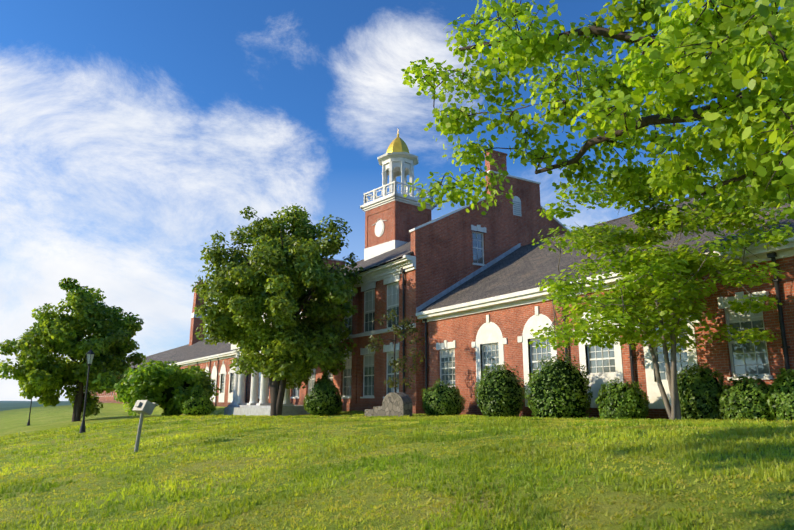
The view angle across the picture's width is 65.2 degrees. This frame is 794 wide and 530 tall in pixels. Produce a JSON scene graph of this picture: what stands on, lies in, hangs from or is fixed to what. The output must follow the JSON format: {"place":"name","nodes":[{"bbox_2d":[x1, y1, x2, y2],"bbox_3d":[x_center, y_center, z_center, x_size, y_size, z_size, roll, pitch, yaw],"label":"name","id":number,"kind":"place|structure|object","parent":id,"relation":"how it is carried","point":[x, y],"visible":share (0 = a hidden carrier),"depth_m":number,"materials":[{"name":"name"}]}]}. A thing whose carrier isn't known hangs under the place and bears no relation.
{"place":"outdoors","nodes":[
{"label":"outdoors","id":0,"kind":"place"},
{"bbox_2d":[0,0,787,400],"label":"sky","id":1,"kind":"structure","parent":0,"point":[134,133],"materials":[{"name":"blue"}]},
{"bbox_2d":[0,401,793,529],"bbox_3d":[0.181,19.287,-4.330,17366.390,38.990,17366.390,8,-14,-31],"label":"ground","id":2,"kind":"structure","parent":0,"point":[14,416],"depth_m":7.76,"materials":[{"name":"green plant"}]},
{"bbox_2d":[27,399,31,425],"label":"lamp post","id":3,"kind":"object","parent":2,"relation":"on","point":[28,423],"visible":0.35,"depth_m":51.99,"materials":[{"name":"metal"}]},
{"bbox_2d":[0,277,145,421],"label":"tree","id":4,"kind":"object","parent":2,"relation":"on","point":[110,332],"visible":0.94,"depth_m":47.50,"materials":[{"name":"green plant"}]},
{"bbox_2d":[79,349,94,432],"bbox_3d":[-13.552,5.472,27.092,0.364,3.680,0.420,8,-14,-31],"label":"lamp post","id":5,"kind":"object","parent":2,"relation":"on","point":[90,354],"visible":0.96,"depth_m":27.11,"materials":[{"name":"metal"}]},
{"bbox_2d":[132,400,157,451],"bbox_3d":[-5.981,3.810,14.601,0.480,1.235,0.419,-9,-15,37],"label":"ground flood light","id":6,"kind":"object","parent":2,"relation":"on","point":[142,408],"visible":0.94,"depth_m":14.55,"materials":[{"name":"grey metal"}]},
{"bbox_2d":[91,338,235,406],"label":"wing","id":7,"kind":"structure","parent":2,"relation":"on","point":[214,360],"depth_m":63.73,"materials":[{"name":"red brick"}]},
{"bbox_2d":[114,359,219,415],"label":"bush","id":8,"kind":"object","parent":2,"relation":"on","point":[166,387],"visible":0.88,"depth_m":41.47,"materials":[{"name":"green plant"}]},
{"bbox_2d":[178,381,215,415],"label":"cone shrub","id":9,"kind":"object","parent":2,"relation":"on","point":[198,402],"visible":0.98,"depth_m":40.19,"materials":[{"name":"green plant"}]},
{"bbox_2d":[189,279,205,345],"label":"chimney","id":10,"kind":"object","parent":2,"relation":"on","point":[196,322],"visible":0.25,"depth_m":93.06,"materials":[{"name":"brick"}]},
{"bbox_2d":[192,203,363,416],"bbox_3d":[-6.397,2.421,33.875,8.942,12.062,10.609,8,-14,-31],"label":"tree","id":11,"kind":"object","parent":2,"relation":"on","point":[246,292],"visible":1,"depth_m":32.09,"materials":[{"name":"green plant"}]},
{"bbox_2d":[224,319,341,415],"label":"entrance portico","id":12,"kind":"structure","parent":2,"relation":"on","point":[238,405],"depth_m":38.78,"materials":[{"name":"paint"}]},
{"bbox_2d":[302,370,342,415],"bbox_3d":[-3.767,6.559,31.930,2.244,2.472,2.128,8,-14,-31],"label":"cone shrub","id":13,"kind":"object","parent":2,"relation":"on","point":[323,398],"visible":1,"depth_m":31.32,"materials":[{"name":"green plant"}]},
{"bbox_2d":[365,392,412,416],"bbox_3d":[-0.427,6.423,26.658,0.450,1.847,3.300,8,-14,-31],"label":"stone monument","id":14,"kind":"object","parent":2,"relation":"on","point":[399,404],"visible":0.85,"depth_m":25.88,"materials":[{"name":"grey stone"}]},
{"bbox_2d":[363,309,425,391],"bbox_3d":[-0.110,4.330,26.550,2.738,4.816,2.073,0,-12,1],"label":"small tree","id":15,"kind":"object","parent":2,"relation":"on","point":[396,363],"visible":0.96,"depth_m":26.64,"materials":[{"name":"green plant"}]},
{"bbox_2d":[245,150,570,413],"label":"block","id":16,"kind":"structure","parent":2,"relation":"on","point":[446,251],"depth_m":33.59,"materials":[{"name":"brick"}]},
{"bbox_2d":[360,132,436,260],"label":"clock tower","id":17,"kind":"structure","parent":16,"relation":"on","point":[393,217],"depth_m":45.67,"materials":[{"name":"brick"}]},
{"bbox_2d":[421,378,466,415],"bbox_3d":[1.980,5.595,26.260,1.875,1.622,1.851,2,-12,-11],"label":"shrub","id":18,"kind":"object","parent":2,"relation":"on","point":[439,399],"visible":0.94,"depth_m":25.65,"materials":[{"name":"green plant"}]},
{"bbox_2d":[474,362,525,417],"bbox_3d":[3.907,4.731,23.502,1.878,2.120,2.106,8,-14,-31],"label":"shrub","id":19,"kind":"object","parent":2,"relation":"on","point":[500,393],"visible":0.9,"depth_m":22.90,"materials":[{"name":"green plant"}]},
{"bbox_2d":[523,349,592,418],"bbox_3d":[5.426,4.023,20.801,2.323,2.340,2.219,-9,-15,36],"label":"shrub","id":20,"kind":"object","parent":2,"relation":"on","point":[559,388],"visible":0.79,"depth_m":20.09,"materials":[{"name":"green plant"}]},
{"bbox_2d":[401,0,793,219],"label":"tree","id":21,"kind":"object","parent":2,"relation":"on","point":[738,40],"visible":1,"depth_m":9.86,"materials":[{"name":"green plant"}]},
{"bbox_2d":[416,184,793,419],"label":"wing","id":22,"kind":"structure","parent":2,"relation":"on","point":[496,312],"depth_m":23.56,"materials":[{"name":"red brick"}]},
{"bbox_2d":[595,377,649,418],"bbox_3d":[6.902,4.123,18.961,1.457,1.371,1.601,8,-14,-31],"label":"shrub","id":23,"kind":"object","parent":2,"relation":"on","point":[621,399],"visible":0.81,"depth_m":18.51,"materials":[{"name":"green plant"}]},
{"bbox_2d":[529,159,793,419],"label":"small maple wood","id":24,"kind":"object","parent":2,"relation":"on","point":[620,306],"visible":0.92,"depth_m":15.97,"materials":[{"name":"green plant"}]},
{"bbox_2d":[677,361,729,420],"bbox_3d":[8.106,3.410,16.534,1.325,1.696,1.506,8,-14,-31],"label":"shrub","id":25,"kind":"object","parent":2,"relation":"on","point":[698,395],"visible":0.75,"depth_m":16.19,"materials":[{"name":"green plant"}]},
{"bbox_2d":[715,373,774,420],"bbox_3d":[8.884,3.416,15.704,1.530,1.351,1.624,1,-12,-3],"label":"shrub","id":26,"kind":"object","parent":2,"relation":"on","point":[742,398],"visible":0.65,"depth_m":15.24,"materials":[{"name":"green plant"}]},
{"bbox_2d":[766,368,793,421],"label":"shrub","id":27,"kind":"object","parent":2,"relation":"on","point":[780,396],"visible":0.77,"depth_m":14.55,"materials":[{"name":"green plant"}]}
]}

